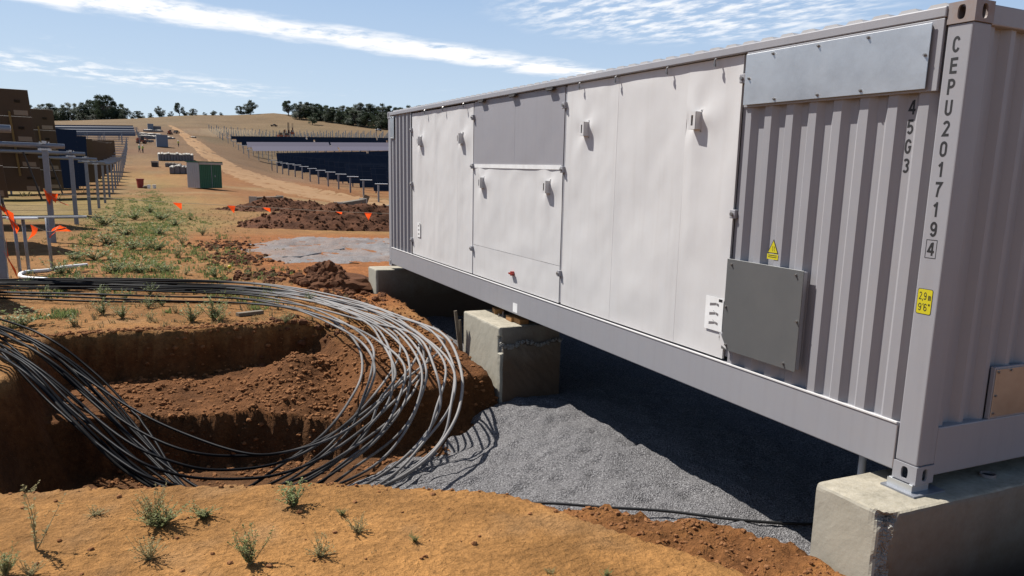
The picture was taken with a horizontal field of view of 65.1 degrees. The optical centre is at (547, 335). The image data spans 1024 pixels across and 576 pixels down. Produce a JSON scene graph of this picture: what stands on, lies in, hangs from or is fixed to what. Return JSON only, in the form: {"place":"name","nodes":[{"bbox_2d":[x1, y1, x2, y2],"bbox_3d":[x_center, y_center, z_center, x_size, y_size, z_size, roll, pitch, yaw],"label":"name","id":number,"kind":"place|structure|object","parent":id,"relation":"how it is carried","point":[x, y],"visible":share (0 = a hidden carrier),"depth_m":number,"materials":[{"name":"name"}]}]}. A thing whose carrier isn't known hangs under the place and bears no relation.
{"place":"outdoors","nodes":[
{"label":"outdoors","id":0,"kind":"place"},
{"bbox_2d":[167,124,388,205],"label":"dirt road","id":1,"kind":"structure","parent":0,"point":[228,167],"depth_m":128.99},
{"bbox_2d":[0,113,845,575],"bbox_3d":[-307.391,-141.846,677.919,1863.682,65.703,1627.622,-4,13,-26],"label":"ground","id":2,"kind":"structure","parent":0,"point":[52,449],"depth_m":9.36,"materials":[{"name":"soil"}]},
{"bbox_2d":[0,125,10,278],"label":"solar tracker","id":3,"kind":"object","parent":2,"relation":"on","point":[4,274],"visible":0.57,"depth_m":14.89,"materials":[{"name":"metal"}]},
{"bbox_2d":[0,205,21,233],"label":"bunting","id":4,"kind":"object","parent":3,"relation":"hanging from","point":[9,214],"visible":1,"depth_m":14.87,"materials":[{"name":"orange"}]},
{"bbox_2d":[0,541,20,575],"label":"weed","id":5,"kind":"object","parent":2,"relation":"on","point":[6,566],"visible":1,"depth_m":4.42,"materials":[{"name":"green"}]},
{"bbox_2d":[0,306,49,327],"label":"weed","id":6,"kind":"object","parent":2,"relation":"on","point":[21,319],"visible":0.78,"depth_m":10.91,"materials":[{"name":"green"}]},
{"bbox_2d":[14,559,48,575],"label":"weed","id":7,"kind":"object","parent":2,"relation":"on","point":[30,572],"visible":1,"depth_m":4.45,"materials":[{"name":"green"}]},
{"bbox_2d":[0,141,64,242],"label":"solar tracker","id":8,"kind":"object","parent":2,"relation":"on","point":[43,145],"visible":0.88,"depth_m":23.18,"materials":[{"name":"metal"}]},
{"bbox_2d":[49,193,388,219],"bbox_3d":[-8.918,-4.035,25.247,11.917,0.716,0.363,-2,12,-19],"label":"bunting","id":9,"kind":"object","parent":8,"relation":"hanging from","point":[179,205],"visible":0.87,"depth_m":24.88,"materials":[{"name":"orange"}]},
{"bbox_2d":[0,88,84,224],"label":"solar tracker","id":10,"kind":"object","parent":2,"relation":"on","point":[14,105],"visible":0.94,"depth_m":31.09,"materials":[{"name":"metal"}]},
{"bbox_2d":[21,486,65,549],"bbox_3d":[-2.957,1.066,4.704,0.210,0.430,0.174,0,12,-9],"label":"weed","id":11,"kind":"object","parent":2,"relation":"on","point":[33,527],"visible":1,"depth_m":4.72,"materials":[{"name":"green"}]},
{"bbox_2d":[2,216,86,272],"bbox_3d":[-10.359,-1.880,16.613,0.337,1.201,1.491,12,15,41],"label":"galvanised stand","id":12,"kind":"object","parent":2,"relation":"on","point":[22,218],"visible":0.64,"depth_m":16.33,"materials":[{"name":"metal"}]},
{"bbox_2d":[28,224,70,239],"bbox_3d":[-10.256,-2.168,16.368,0.305,0.386,1.990,-1,12,-12],"label":"bunting","id":13,"kind":"object","parent":12,"relation":"hanging from","point":[34,230],"visible":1,"depth_m":15.95,"materials":[{"name":"orange"}]},
{"bbox_2d":[1,109,96,214],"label":"solar tracker","id":14,"kind":"object","parent":2,"relation":"on","point":[43,123],"visible":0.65,"depth_m":39.51,"materials":[{"name":"metal"}]},
{"bbox_2d":[18,263,87,277],"bbox_3d":[-10.311,-1.328,16.512,0.816,0.115,2.595,-1,12,-14],"label":"white hose","id":15,"kind":"object","parent":2,"relation":"on","point":[20,274],"visible":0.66,"depth_m":16.52,"materials":[{"name":"plastic"}]},
{"bbox_2d":[2,136,109,202],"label":"solar tracker","id":16,"kind":"object","parent":2,"relation":"on","point":[81,144],"visible":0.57,"depth_m":56.85,"materials":[{"name":"metal"}]},
{"bbox_2d":[39,258,79,273],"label":"weed","id":17,"kind":"object","parent":2,"relation":"on","point":[59,270],"visible":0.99,"depth_m":16.45,"materials":[{"name":"green"}]},
{"bbox_2d":[53,104,72,120],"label":"tree","id":18,"kind":"object","parent":2,"relation":"on","point":[65,110],"visible":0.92,"depth_m":429.56,"materials":[{"name":"green plant"}]},
{"bbox_2d":[10,141,116,193],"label":"solar tracker","id":19,"kind":"object","parent":2,"relation":"on","point":[95,149],"visible":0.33,"depth_m":74.27,"materials":[{"name":"metal"}]},
{"bbox_2d":[50,129,104,207],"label":"solar tracker","id":20,"kind":"object","parent":2,"relation":"on","point":[67,138],"visible":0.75,"depth_m":48.15,"materials":[{"name":"metal"}]},
{"bbox_2d":[55,127,137,129],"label":"solar tracker","id":21,"kind":"object","parent":2,"relation":"on","point":[95,128],"visible":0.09,"depth_m":247.62,"materials":[{"name":"silver metal"}]},
{"bbox_2d":[73,241,125,259],"bbox_3d":[-10.604,-2.003,19.031,1.110,0.429,0.828,-6,14,-32],"label":"weed","id":22,"kind":"object","parent":2,"relation":"on","point":[92,257],"visible":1,"depth_m":19.01,"materials":[{"name":"green"}]},
{"bbox_2d":[86,139,113,197],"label":"solar tracker","id":23,"kind":"object","parent":2,"relation":"on","point":[90,154],"visible":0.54,"depth_m":65.83,"materials":[{"name":"metal"}]},
{"bbox_2d":[91,297,111,313],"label":"weed","id":24,"kind":"object","parent":2,"relation":"on","point":[101,308],"visible":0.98,"depth_m":11.93,"materials":[{"name":"green"}]},
{"bbox_2d":[89,94,118,118],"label":"tree","id":25,"kind":"object","parent":2,"relation":"on","point":[100,100],"visible":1,"depth_m":429.03,"materials":[{"name":"green plant"}]},
{"bbox_2d":[80,228,127,244],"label":"weed","id":26,"kind":"object","parent":2,"relation":"on","point":[106,241],"visible":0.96,"depth_m":22.81,"materials":[{"name":"green"}]},
{"bbox_2d":[83,211,131,224],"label":"weed","id":27,"kind":"object","parent":2,"relation":"on","point":[102,221],"visible":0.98,"depth_m":31.84,"materials":[{"name":"green"}]},
{"bbox_2d":[98,142,118,187],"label":"solar tracker","id":28,"kind":"object","parent":2,"relation":"on","point":[100,149],"visible":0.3,"depth_m":82.48,"materials":[{"name":"metal"}]},
{"bbox_2d":[77,132,140,136],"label":"solar tracker","id":29,"kind":"object","parent":2,"relation":"on","point":[87,134],"visible":0.34,"depth_m":217.97,"materials":[{"name":"glass"}]},
{"bbox_2d":[102,142,120,184],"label":"solar tracker","id":30,"kind":"object","parent":2,"relation":"on","point":[104,150],"visible":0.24,"depth_m":91.00,"materials":[{"name":"metal"}]},
{"bbox_2d":[95,253,134,270],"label":"weed","id":31,"kind":"object","parent":2,"relation":"on","point":[120,266],"visible":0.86,"depth_m":16.83,"materials":[{"name":"green"}]},
{"bbox_2d":[109,301,131,317],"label":"weed","id":32,"kind":"object","parent":2,"relation":"on","point":[122,313],"visible":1,"depth_m":11.64,"materials":[{"name":"green"}]},
{"bbox_2d":[114,235,150,249],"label":"weed","id":33,"kind":"object","parent":2,"relation":"on","point":[132,245],"visible":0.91,"depth_m":21.59,"materials":[{"name":"green"}]},
{"bbox_2d":[118,256,157,272],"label":"weed","id":34,"kind":"object","parent":2,"relation":"on","point":[141,269],"visible":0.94,"depth_m":16.82,"materials":[{"name":"green"}]},
{"bbox_2d":[62,221,229,278],"bbox_3d":[-11.961,-2.848,24.106,3.724,0.392,20.611,-4,13,-26],"label":"leafy patch","id":35,"kind":"object","parent":2,"relation":"on","point":[154,235],"visible":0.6,"depth_m":20.78,"materials":[{"name":"green plant"}]},
{"bbox_2d":[126,536,168,560],"bbox_3d":[-2.331,1.233,4.656,0.231,0.175,0.186,-3,12,-20],"label":"weed","id":36,"kind":"object","parent":2,"relation":"on","point":[149,555],"visible":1,"depth_m":4.67,"materials":[{"name":"green"}]},
{"bbox_2d":[3,198,292,319],"bbox_3d":[-19.025,-5.730,38.429,5.061,0.968,60.069,-4,13,-26],"label":"ground cover","id":37,"kind":"object","parent":2,"relation":"on","point":[59,314],"visible":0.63,"depth_m":18.19,"materials":[{"name":"green plant"}]},
{"bbox_2d":[129,479,166,518],"bbox_3d":[-2.520,1.064,5.100,0.178,0.301,0.221,4,12,9],"label":"weed","id":38,"kind":"object","parent":2,"relation":"on","point":[155,502],"visible":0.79,"depth_m":5.10,"materials":[{"name":"green"}]},
{"bbox_2d":[130,236,172,249],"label":"weed","id":39,"kind":"object","parent":2,"relation":"on","point":[161,244],"visible":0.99,"depth_m":21.56,"materials":[{"name":"green"}]},
{"bbox_2d":[114,190,196,227],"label":"verge grass","id":40,"kind":"structure","parent":2,"relation":"on","point":[150,197],"depth_m":52.97,"materials":[{"name":"green plant"}]},
{"bbox_2d":[128,493,189,527],"bbox_3d":[-2.464,1.118,5.086,0.365,0.203,0.317,-3,12,-22],"label":"weed","id":41,"kind":"object","parent":2,"relation":"on","point":[159,520],"visible":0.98,"depth_m":5.07,"materials":[{"name":"green"}]},
{"bbox_2d":[156,134,167,146],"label":"site container","id":42,"kind":"object","parent":2,"relation":"on","point":[161,140],"visible":0.98,"depth_m":200.22,"materials":[{"name":"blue metal"}]},
{"bbox_2d":[157,152,193,160],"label":"pallet row","id":43,"kind":"object","parent":2,"relation":"on","point":[168,156],"visible":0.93,"depth_m":157.79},
{"bbox_2d":[169,164,186,173],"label":"pallet row","id":44,"kind":"object","parent":2,"relation":"on","point":[177,169],"visible":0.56,"depth_m":123.26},
{"bbox_2d":[0,297,363,486],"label":"cable","id":45,"kind":"object","parent":2,"relation":"on","point":[118,425],"visible":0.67,"depth_m":9.10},
{"bbox_2d":[0,291,375,484],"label":"cable","id":46,"kind":"object","parent":2,"relation":"on","point":[112,436],"visible":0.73,"depth_m":8.93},
{"bbox_2d":[0,208,378,333],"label":"dry grass","id":47,"kind":"structure","parent":2,"relation":"on","point":[152,305],"depth_m":16.06,"materials":[{"name":"plant"}]},
{"bbox_2d":[179,302,204,322],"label":"weed","id":48,"kind":"object","parent":2,"relation":"on","point":[192,317],"visible":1,"depth_m":11.61,"materials":[{"name":"green"}]},
{"bbox_2d":[0,280,393,485],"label":"cable","id":49,"kind":"object","parent":2,"relation":"on","point":[145,443],"visible":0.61,"depth_m":9.27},
{"bbox_2d":[1,282,396,485],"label":"cable","id":50,"kind":"object","parent":2,"relation":"on","point":[380,398],"visible":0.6,"depth_m":9.43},
{"bbox_2d":[0,285,400,471],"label":"cable","id":51,"kind":"object","parent":2,"relation":"on","point":[214,469],"visible":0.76,"depth_m":8.33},
{"bbox_2d":[0,294,406,483],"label":"cable","id":52,"kind":"object","parent":2,"relation":"on","point":[335,468],"visible":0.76,"depth_m":9.72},
{"bbox_2d":[185,161,222,187],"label":"storage shed","id":53,"kind":"structure","parent":2,"relation":"on","point":[203,174],"depth_m":83.03,"materials":[{"name":"green paint"}]},
{"bbox_2d":[187,499,221,518],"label":"weed","id":54,"kind":"object","parent":2,"relation":"on","point":[202,514],"visible":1,"depth_m":5.22,"materials":[{"name":"green"}]},
{"bbox_2d":[0,283,411,486],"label":"cable","id":55,"kind":"object","parent":2,"relation":"on","point":[40,386],"visible":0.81,"depth_m":9.38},
{"bbox_2d":[0,283,423,484],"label":"cable","id":56,"kind":"object","parent":2,"relation":"on","point":[339,478],"visible":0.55,"depth_m":9.12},
{"bbox_2d":[0,292,441,483],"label":"cable","id":57,"kind":"object","parent":56,"relation":"on","point":[368,482],"visible":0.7,"depth_m":9.39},
{"bbox_2d":[0,288,374,485],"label":"cable","id":58,"kind":"object","parent":57,"relation":"on","point":[128,421],"visible":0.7,"depth_m":9.74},
{"bbox_2d":[0,285,424,486],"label":"cable","id":59,"kind":"object","parent":2,"relation":"on","point":[59,411],"visible":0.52,"depth_m":8.55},
{"bbox_2d":[197,295,228,319],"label":"weed","id":60,"kind":"object","parent":2,"relation":"on","point":[213,311],"visible":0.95,"depth_m":11.78,"materials":[{"name":"green"}]},
{"bbox_2d":[0,280,427,483],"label":"cable","id":61,"kind":"object","parent":2,"relation":"on","point":[159,447],"visible":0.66,"depth_m":9.86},
{"bbox_2d":[10,284,419,455],"bbox_3d":[-5.274,-0.059,12.031,9.475,0.813,4.783,9,14,33],"label":"cable","id":62,"kind":"object","parent":2,"relation":"on","point":[226,448],"visible":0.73,"depth_m":8.60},
{"bbox_2d":[0,288,431,480],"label":"cable","id":63,"kind":"object","parent":2,"relation":"on","point":[97,431],"visible":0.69,"depth_m":8.23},
{"bbox_2d":[0,283,445,456],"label":"cable","id":64,"kind":"object","parent":2,"relation":"on","point":[183,449],"visible":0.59,"depth_m":8.66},
{"bbox_2d":[0,279,446,486],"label":"cable","id":65,"kind":"object","parent":2,"relation":"on","point":[87,419],"visible":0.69,"depth_m":9.02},
{"bbox_2d":[0,281,455,479],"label":"cable","id":66,"kind":"object","parent":2,"relation":"on","point":[84,425],"visible":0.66,"depth_m":8.81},
{"bbox_2d":[0,286,456,487],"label":"cable","id":67,"kind":"object","parent":2,"relation":"on","point":[77,424],"visible":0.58,"depth_m":9.13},
{"bbox_2d":[0,278,463,486],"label":"cable","id":68,"kind":"object","parent":2,"relation":"on","point":[396,479],"visible":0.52,"depth_m":9.61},
{"bbox_2d":[2,292,483,488],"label":"soil clods","id":69,"kind":"object","parent":2,"relation":"on","point":[185,412],"visible":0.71,"depth_m":10.37,"materials":[{"name":"soil"}]},
{"bbox_2d":[241,100,258,114],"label":"tree","id":70,"kind":"object","parent":2,"relation":"on","point":[248,108],"visible":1,"depth_m":432.26,"materials":[{"name":"green plant"}]},
{"bbox_2d":[236,310,263,316],"bbox_3d":[-4.541,-0.348,12.211,0.100,0.050,0.400,12,16,42],"label":"timber offcut","id":71,"kind":"object","parent":2,"relation":"on","point":[247,313],"visible":1,"depth_m":12.17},
{"bbox_2d":[227,522,273,564],"bbox_3d":[-1.724,1.210,4.582,0.243,0.245,0.234,4,12,12],"label":"weed","id":72,"kind":"object","parent":2,"relation":"on","point":[245,550],"visible":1,"depth_m":4.61,"materials":[{"name":"green"}]},
{"bbox_2d":[214,196,323,211],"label":"spoil heap","id":73,"kind":"object","parent":2,"relation":"on","point":[276,204],"visible":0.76,"depth_m":47.83,"materials":[{"name":"soil"}]},
{"bbox_2d":[158,239,398,366],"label":"dark clods","id":74,"kind":"object","parent":2,"relation":"on","point":[271,279],"visible":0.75,"depth_m":16.62,"materials":[{"name":"soil"}]},
{"bbox_2d":[276,477,311,506],"bbox_3d":[-1.748,1.069,5.452,0.206,0.206,0.241,5,12,15],"label":"weed","id":75,"kind":"object","parent":2,"relation":"on","point":[292,499],"visible":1,"depth_m":5.44,"materials":[{"name":"green"}]},
{"bbox_2d":[291,104,306,118],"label":"tree","id":76,"kind":"object","parent":2,"relation":"on","point":[296,113],"visible":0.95,"depth_m":414.05,"materials":[{"name":"green plant"}]},
{"bbox_2d":[231,136,387,143],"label":"solar tracker","id":77,"kind":"object","parent":2,"relation":"on","point":[298,138],"visible":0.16,"depth_m":269.82,"materials":[{"name":"silver metal"}]},
{"bbox_2d":[233,139,387,151],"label":"solar tracker","id":78,"kind":"object","parent":2,"relation":"on","point":[284,140],"visible":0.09,"depth_m":259.01,"materials":[{"name":"silver metal"}]},
{"bbox_2d":[236,202,388,231],"bbox_3d":[-9.109,-5.014,33.711,7.518,1.273,6.200,-3,12,-21],"label":"spoil heap","id":79,"kind":"object","parent":2,"relation":"on","point":[324,217],"visible":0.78,"depth_m":32.40,"materials":[{"name":"soil"}]},
{"bbox_2d":[241,142,387,156],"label":"solar tracker","id":80,"kind":"object","parent":2,"relation":"on","point":[342,144],"visible":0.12,"depth_m":240.65,"materials":[{"name":"silver metal"}]},
{"bbox_2d":[241,236,389,263],"bbox_3d":[-5.913,-2.706,24.291,5.844,0.342,11.297,0,12,-7],"label":"gravel pad","id":81,"kind":"object","parent":2,"relation":"on","point":[357,246],"visible":0.64,"depth_m":22.27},
{"bbox_2d":[247,146,387,161],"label":"solar tracker","id":82,"kind":"object","parent":2,"relation":"on","point":[295,148],"visible":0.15,"depth_m":229.46,"materials":[{"name":"glass"}]},
{"bbox_2d":[304,529,335,556],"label":"weed","id":83,"kind":"object","parent":2,"relation":"on","point":[319,551],"visible":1,"depth_m":4.75,"materials":[{"name":"green"}]},
{"bbox_2d":[303,261,345,273],"bbox_3d":[-4.828,-1.407,17.378,0.859,0.480,0.807,-4,13,-26],"label":"clod heap","id":84,"kind":"object","parent":2,"relation":"on","point":[315,267],"visible":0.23,"depth_m":17.16,"materials":[{"name":"soil"}]},
{"bbox_2d":[270,151,387,170],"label":"solar tracker","id":85,"kind":"object","parent":2,"relation":"on","point":[279,157],"visible":0.06,"depth_m":212.51,"materials":[{"name":"metal"}]},
{"bbox_2d":[275,153,388,172],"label":"solar tracker","id":86,"kind":"object","parent":2,"relation":"on","point":[284,159],"visible":0.09,"depth_m":202.57,"materials":[{"name":"metal"}]},
{"bbox_2d":[292,260,372,293],"bbox_3d":[-4.218,-0.969,16.042,1.687,1.134,1.756,-4,13,-26],"label":"clod heap","id":87,"kind":"object","parent":2,"relation":"on","point":[329,274],"visible":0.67,"depth_m":15.55,"materials":[{"name":"soil"}]},
{"bbox_2d":[280,155,388,173],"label":"solar tracker","id":88,"kind":"object","parent":2,"relation":"on","point":[290,163],"visible":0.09,"depth_m":192.76,"materials":[{"name":"metal"}]},
{"bbox_2d":[288,156,388,174],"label":"solar tracker","id":89,"kind":"object","parent":2,"relation":"on","point":[297,160],"visible":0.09,"depth_m":185.29,"materials":[{"name":"metal"}]},
{"bbox_2d":[294,157,388,177],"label":"solar tracker","id":90,"kind":"object","parent":2,"relation":"on","point":[304,161],"visible":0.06,"depth_m":177.27,"materials":[{"name":"metal"}]},
{"bbox_2d":[300,157,388,178],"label":"solar tracker","id":91,"kind":"object","parent":2,"relation":"on","point":[311,162],"visible":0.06,"depth_m":169.64,"materials":[{"name":"metal"}]},
{"bbox_2d":[307,159,388,182],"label":"solar tracker","id":92,"kind":"object","parent":2,"relation":"on","point":[320,164],"visible":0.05,"depth_m":161.83,"materials":[{"name":"metal"}]},
{"bbox_2d":[337,198,366,204],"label":"precast beam","id":93,"kind":"structure","parent":2,"relation":"on","point":[357,201],"depth_m":61.10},
{"bbox_2d":[316,160,388,186],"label":"solar tracker","id":94,"kind":"object","parent":2,"relation":"on","point":[329,166],"visible":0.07,"depth_m":154.23,"materials":[{"name":"metal"}]},
{"bbox_2d":[344,511,367,532],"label":"weed","id":95,"kind":"object","parent":2,"relation":"on","point":[356,527],"visible":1,"depth_m":5.11,"materials":[{"name":"green"}]},
{"bbox_2d":[325,161,388,189],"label":"solar tracker","id":96,"kind":"object","parent":2,"relation":"on","point":[340,168],"visible":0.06,"depth_m":146.57,"materials":[{"name":"glass"}]},
{"bbox_2d":[335,164,382,192],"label":"solar tracker","id":97,"kind":"object","parent":2,"relation":"on","point":[351,169],"visible":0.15,"depth_m":138.92,"materials":[{"name":"glass"}]},
{"bbox_2d":[347,165,388,192],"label":"solar tracker","id":98,"kind":"object","parent":2,"relation":"on","point":[364,172],"visible":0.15,"depth_m":131.25,"materials":[{"name":"glass"}]},
{"bbox_2d":[360,168,388,195],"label":"solar tracker","id":99,"kind":"object","parent":2,"relation":"on","point":[378,175],"visible":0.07,"depth_m":123.61,"materials":[{"name":"glass"}]},
{"bbox_2d":[8,482,838,575],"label":"foreground clods","id":100,"kind":"object","parent":2,"relation":"on","point":[621,527],"visible":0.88,"depth_m":5.43,"materials":[{"name":"soil"}]},
{"bbox_2d":[368,266,496,316],"bbox_3d":[-2.066,-0.863,16.418,3.085,1.143,0.583,-4,13,-26],"label":"concrete footing","id":101,"kind":"object","parent":2,"relation":"on","point":[421,296],"visible":0.34,"depth_m":15.88,"materials":[{"name":"concrete"}]},
{"bbox_2d":[454,310,462,350],"bbox_3d":[-1.273,-0.049,11.404,0.137,0.640,0.028,-4,13,-26],"label":"survey stake","id":102,"kind":"object","parent":2,"relation":"on","point":[459,334],"visible":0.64,"depth_m":11.39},
{"bbox_2d":[464,310,562,402],"bbox_3d":[-0.510,0.285,11.130,0.920,1.103,1.359,-4,13,-26],"label":"concrete footing","id":103,"kind":"object","parent":2,"relation":"on","point":[513,359],"visible":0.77,"depth_m":10.59,"materials":[{"name":"concrete"}]},
{"bbox_2d":[347,315,889,555],"bbox_3d":[-1.550,1.111,11.066,7.560,0.997,13.480,-4,13,-26],"label":"gravel bed","id":104,"kind":"object","parent":2,"relation":"on","point":[602,427],"visible":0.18,"depth_m":8.70,"materials":[{"name":"gravel"}]},
{"bbox_2d":[531,501,812,525],"bbox_3d":[0.986,1.582,7.037,3.764,0.114,0.223,2,12,3],"label":"cable","id":105,"kind":"object","parent":104,"relation":"on","point":[691,514],"visible":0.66,"depth_m":7.01,"materials":[{"name":"black plastic"}]},
{"bbox_2d":[857,455,866,474],"bbox_3d":[2.329,1.332,6.046,0.056,0.950,0.056,-4,13,-26],"label":"conduit riser","id":106,"kind":"object","parent":104,"relation":"on","point":[862,461],"depth_m":5.95,"materials":[{"name":"white plastic"}]},
{"bbox_2d":[810,456,1023,575],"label":"concrete footing","id":107,"kind":"object","parent":2,"relation":"on","point":[969,521],"visible":0.85,"depth_m":5.10,"materials":[{"name":"concrete"}]},
{"bbox_2d":[880,473,944,498],"bbox_3d":[2.357,0.953,5.176,0.290,0.062,0.260,-4,13,-26],"label":"base plate","id":108,"kind":"object","parent":107,"relation":"on","point":[907,489],"visible":0.82,"depth_m":5.12,"materials":[{"name":"metal"}]},
{"bbox_2d":[387,0,1023,485],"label":"shipping container","id":109,"kind":"object","parent":108,"relation":"on","point":[819,234],"visible":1,"depth_m":5.95,"materials":[{"name":"metal"}]},
{"bbox_2d":[0,0,1023,119],"label":"sky","id":110,"kind":"structure","parent":0,"point":[207,56],"materials":[{"name":"blue"}]},
{"bbox_2d":[979,470,996,478],"bbox_3d":[2.983,0.941,5.435,0.104,0.022,0.104,-4,13,-26],"label":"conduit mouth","id":111,"kind":"object","parent":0,"point":[987,474],"visible":1,"depth_m":5.43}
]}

